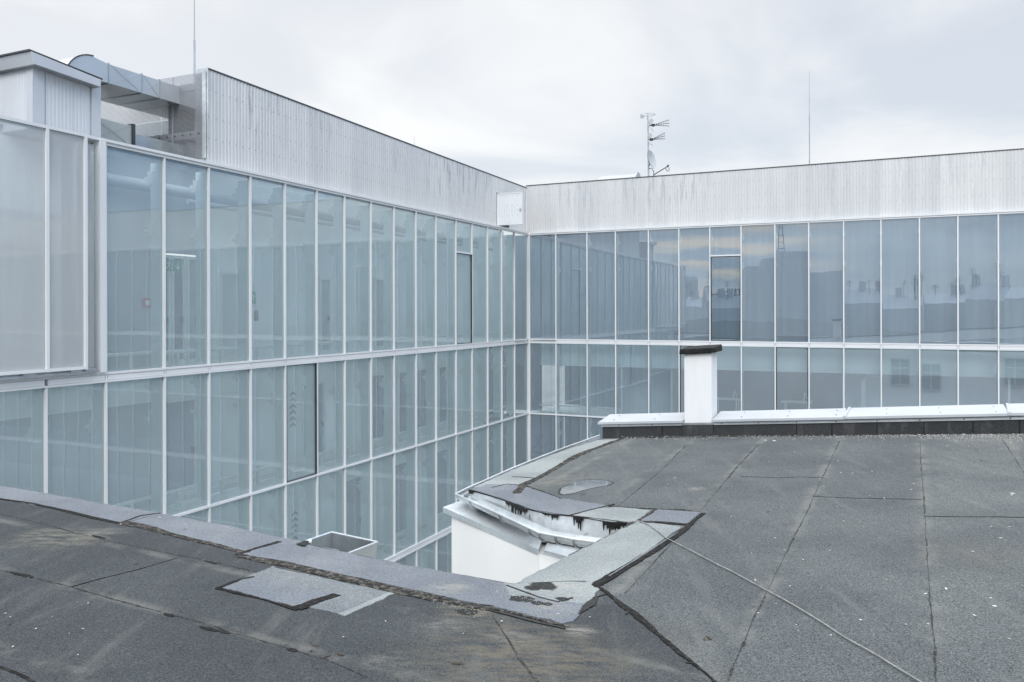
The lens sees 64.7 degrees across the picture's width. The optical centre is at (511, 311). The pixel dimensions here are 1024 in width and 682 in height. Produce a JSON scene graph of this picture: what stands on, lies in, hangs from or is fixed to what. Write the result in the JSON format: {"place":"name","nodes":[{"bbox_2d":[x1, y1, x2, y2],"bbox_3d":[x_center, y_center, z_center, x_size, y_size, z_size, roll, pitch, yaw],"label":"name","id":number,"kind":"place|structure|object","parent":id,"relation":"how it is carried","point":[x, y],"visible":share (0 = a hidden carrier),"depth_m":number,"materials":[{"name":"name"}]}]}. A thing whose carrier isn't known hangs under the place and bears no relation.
{"place":"outdoors","nodes":[
{"label":"outdoors","id":0,"kind":"place"},
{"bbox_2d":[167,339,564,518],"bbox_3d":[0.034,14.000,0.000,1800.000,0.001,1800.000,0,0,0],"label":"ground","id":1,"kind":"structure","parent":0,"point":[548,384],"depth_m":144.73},
{"bbox_2d":[0,68,1023,572],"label":"glass building","id":2,"kind":"structure","parent":1,"relation":"on","point":[408,296],"depth_m":25.95,"materials":[{"name":"glass"}]},
{"bbox_2d":[0,49,102,142],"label":"rooftop shed","id":3,"kind":"structure","parent":2,"relation":"on","point":[37,87],"depth_m":14.79,"materials":[{"name":"white metal"}]},
{"bbox_2d":[58,54,193,117],"bbox_3d":[-8.354,-4.539,17.993,1.367,1.224,4.499,0,0,25],"label":"air duct","id":4,"kind":"object","parent":2,"relation":"on","point":[122,87],"visible":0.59,"depth_m":17.38,"materials":[{"name":"metal"}]},
{"bbox_2d":[101,118,184,159],"bbox_3d":[-8.393,-3.682,16.913,0.890,0.480,3.543,0,0,25],"label":"air duct","id":5,"kind":"object","parent":2,"relation":"on","point":[117,131],"visible":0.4,"depth_m":16.89,"materials":[{"name":"metal"}]},
{"bbox_2d":[142,298,150,306],"bbox_3d":[-7.976,-0.187,17.655,0.054,0.200,0.200,0,0,25],"label":"fire alarm","id":6,"kind":"object","parent":2,"relation":"attached to","point":[146,302],"visible":0.93,"depth_m":17.61,"materials":[{"name":"plastic"}]},
{"bbox_2d":[136,120,166,136],"bbox_3d":[-8.359,-4.081,21.550,2.300,1.297,3.160,0,0,25],"label":"ventilation unit","id":7,"kind":"object","parent":2,"relation":"on","point":[151,129],"visible":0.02,"depth_m":20.16,"materials":[{"name":"metal"}]},
{"bbox_2d":[101,70,205,161],"bbox_3d":[-8.353,-4.372,18.673,3.437,1.941,0.110,0,0,25],"label":"perforated screen","id":8,"kind":"object","parent":2,"relation":"on","point":[177,136],"visible":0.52,"depth_m":18.22,"materials":[{"name":"grey metal"}]},
{"bbox_2d":[155,255,170,366],"bbox_3d":[-7.823,-0.023,18.105,0.120,2.500,0.425,0,0,25],"label":"inner door","id":9,"kind":"structure","parent":2,"relation":"in","point":[168,273],"depth_m":18.24,"materials":[{"name":"glass"}]},
{"bbox_2d":[166,259,181,271],"bbox_3d":[-7.536,-1.020,17.951,0.034,0.260,0.520,0,0,25],"label":"exit sign","id":10,"kind":"object","parent":2,"relation":"attached to","point":[174,265],"visible":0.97,"depth_m":17.98,"materials":[{"name":"plastic"}]},
{"bbox_2d":[171,255,186,365],"bbox_3d":[-7.638,-0.024,18.509,0.120,2.500,0.425,0,0,25],"label":"inner door","id":11,"kind":"structure","parent":2,"relation":"in","point":[178,279],"depth_m":18.56,"materials":[{"name":"glass"}]},
{"bbox_2d":[166,397,195,500],"bbox_3d":[-7.690,3.134,18.427,0.120,2.268,1.294,0,0,25],"label":"inner door","id":12,"kind":"structure","parent":2,"relation":"in","point":[180,423],"depth_m":18.61,"materials":[{"name":"metal"}]},
{"bbox_2d":[187,256,198,363],"bbox_3d":[-7.463,-0.024,18.929,0.090,2.500,0.445,0,0,25],"label":"inner door","id":13,"kind":"structure","parent":2,"relation":"in","point":[191,261],"depth_m":18.89,"materials":[{"name":"glass"}]},
{"bbox_2d":[185,139,201,166],"bbox_3d":[-7.519,-3.809,19.056,0.680,0.750,0.680,0,0,0],"label":"exhaust pipe","id":14,"kind":"object","parent":2,"relation":"on","point":[190,147],"visible":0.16,"depth_m":18.83,"materials":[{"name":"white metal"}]},
{"bbox_2d":[193,0,195,73],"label":"lightning rod","id":15,"kind":"object","parent":2,"relation":"on","point":[194,54],"visible":0.36,"depth_m":18.90,"materials":[{"name":"metal"}]},
{"bbox_2d":[217,271,245,361],"bbox_3d":[-6.921,0.125,19.971,0.090,2.200,0.864,0,0,25],"label":"inner door","id":16,"kind":"structure","parent":2,"relation":"in","point":[227,282],"depth_m":19.85,"materials":[{"name":"metal"}]},
{"bbox_2d":[252,292,255,303],"bbox_3d":[-6.622,-0.349,20.647,0.034,0.300,0.215,0,0,25],"label":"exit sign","id":17,"kind":"object","parent":2,"relation":"attached to","point":[253,297],"visible":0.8,"depth_m":20.67,"materials":[{"name":"plastic"}]},
{"bbox_2d":[287,363,316,482],"bbox_3d":[-5.393,2.806,20.675,0.066,2.915,1.183,0,0,25],"label":"opening window","id":18,"kind":"structure","parent":2,"relation":"in","point":[315,364],"depth_m":21.19,"materials":[{"name":"grey metal"}]},
{"bbox_2d":[302,380,324,464],"bbox_3d":[-5.634,3.128,22.930,0.120,2.268,0.994,0,0,25],"label":"inner door","id":19,"kind":"structure","parent":2,"relation":"in","point":[321,384],"depth_m":23.21,"materials":[{"name":"metal"}]},
{"bbox_2d":[318,277,331,353],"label":"inner door","id":20,"kind":"structure","parent":2,"relation":"in","point":[324,283],"depth_m":23.30,"materials":[{"name":"metal"}]},
{"bbox_2d":[346,474,360,536],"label":"inner door","id":21,"kind":"structure","parent":2,"relation":"in","point":[353,494],"depth_m":24.69,"materials":[{"name":"glass"}]},
{"bbox_2d":[372,373,383,445],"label":"inner door","id":22,"kind":"structure","parent":2,"relation":"in","point":[377,390],"depth_m":25.88,"materials":[{"name":"metal"}]},
{"bbox_2d":[372,277,387,349],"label":"inner door","id":23,"kind":"structure","parent":2,"relation":"in","point":[377,282],"depth_m":25.80,"materials":[{"name":"metal"}]},
{"bbox_2d":[383,460,405,539],"bbox_3d":[-3.854,6.253,26.848,0.090,2.443,1.594,0,0,25],"label":"inner door","id":24,"kind":"structure","parent":2,"relation":"in","point":[400,478],"depth_m":27.11,"materials":[{"name":"glass"}]},
{"bbox_2d":[396,556,406,564],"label":"inner door","id":25,"kind":"structure","parent":2,"relation":"in","point":[403,560],"depth_m":27.21,"materials":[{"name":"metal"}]},
{"bbox_2d":[398,368,425,438],"bbox_3d":[-3.412,3.123,27.796,0.120,2.268,1.894,0,0,25],"label":"inner door","id":26,"kind":"structure","parent":2,"relation":"in","point":[421,383],"depth_m":28.12,"materials":[{"name":"metal"}]},
{"bbox_2d":[437,447,446,514],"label":"inner door","id":27,"kind":"structure","parent":2,"relation":"in","point":[441,462],"depth_m":29.64,"materials":[{"name":"glass"}]},
{"bbox_2d":[437,535,446,571],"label":"inner door","id":28,"kind":"structure","parent":2,"relation":"in","point":[442,542],"depth_m":29.70,"materials":[{"name":"glass"}]},
{"bbox_2d":[438,365,446,427],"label":"inner door","id":29,"kind":"structure","parent":2,"relation":"in","point":[442,381],"depth_m":29.72,"materials":[{"name":"metal"}]},
{"bbox_2d":[457,253,471,343],"bbox_3d":[-1.715,-0.453,28.747,0.069,3.194,1.161,0,0,25],"label":"opening window","id":30,"kind":"structure","parent":2,"relation":"in","point":[457,253],"depth_m":29.25,"materials":[{"name":"grey metal"}]},
{"bbox_2d":[497,192,522,225],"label":"cladding door","id":31,"kind":"structure","parent":2,"relation":"in","point":[509,205],"depth_m":31.20,"materials":[{"name":"metal"}]},
{"bbox_2d":[598,172,640,179],"bbox_3d":[4.727,-5.399,35.668,1.863,1.373,1.500,0,0,25],"label":"barrel rooflight","id":32,"kind":"object","parent":2,"relation":"on","point":[637,174],"visible":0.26,"depth_m":35.38,"materials":[{"name":"white plastic"}]},
{"bbox_2d":[640,113,668,175],"bbox_3d":[6.014,-6.535,34.047,1.189,3.642,0.681,0,0,6],"label":"tv antenna","id":33,"kind":"object","parent":2,"relation":"on","point":[651,160],"visible":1,"depth_m":34.06,"materials":[{"name":"metal"}]},
{"bbox_2d":[680,345,682,412],"bbox_3d":[7.029,2.777,31.102,1.128,2.915,0.050,0,0,25],"label":"opening window","id":34,"kind":"structure","parent":2,"relation":"in","point":[680,345],"depth_m":31.31,"materials":[{"name":"grey metal"}]},
{"bbox_2d":[711,256,740,340],"bbox_3d":[8.093,-0.484,30.622,1.101,3.210,0.068,0,0,25],"label":"opening window","id":35,"kind":"structure","parent":2,"relation":"in","point":[716,256],"depth_m":30.61,"materials":[{"name":"grey metal"}]},
{"bbox_2d":[717,390,740,413],"bbox_3d":[8.575,3.664,32.206,1.100,1.134,0.792,0,0,25],"label":"desk","id":36,"kind":"object","parent":2,"relation":"on","point":[726,398],"visible":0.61,"depth_m":32.09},
{"bbox_2d":[776,347,807,409],"bbox_3d":[10.265,2.769,29.624,1.116,2.915,0.050,0,0,25],"label":"opening window","id":37,"kind":"structure","parent":2,"relation":"in","point":[776,347],"depth_m":29.83,"materials":[{"name":"grey metal"}]},
{"bbox_2d":[781,393,812,409],"bbox_3d":[10.962,3.659,31.115,1.100,1.134,0.792,0,0,25],"label":"desk","id":38,"kind":"object","parent":2,"relation":"on","point":[794,401],"visible":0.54,"depth_m":30.98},
{"bbox_2d":[0,344,1023,681],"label":"old building","id":39,"kind":"structure","parent":1,"relation":"on","point":[880,542],"depth_m":5.44,"materials":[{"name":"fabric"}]},
{"bbox_2d":[560,480,611,494],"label":"puddle","id":40,"kind":"object","parent":39,"relation":"on","point":[574,487],"visible":1,"depth_m":8.74,"materials":[{"name":"liquid"}]},
{"bbox_2d":[437,433,1022,617],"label":"moss","id":41,"kind":"object","parent":39,"relation":"on","point":[901,435],"visible":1,"depth_m":10.00,"materials":[{"name":"beige plant"}]},
{"bbox_2d":[583,520,921,681],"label":"cable","id":42,"kind":"object","parent":39,"relation":"on","point":[788,602],"visible":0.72,"depth_m":4.83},
{"bbox_2d":[0,0,1023,256],"label":"sky","id":43,"kind":"structure","parent":0,"point":[521,92],"materials":[{"name":"white"}]},
{"bbox_2d":[809,78,809,163],"bbox_3d":[11.361,-6.947,30.878,0.122,4.440,0.122,0,0,22],"label":"lightning rod","id":44,"kind":"object","parent":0,"point":[809,120],"visible":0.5,"depth_m":30.86,"materials":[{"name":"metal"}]}
]}

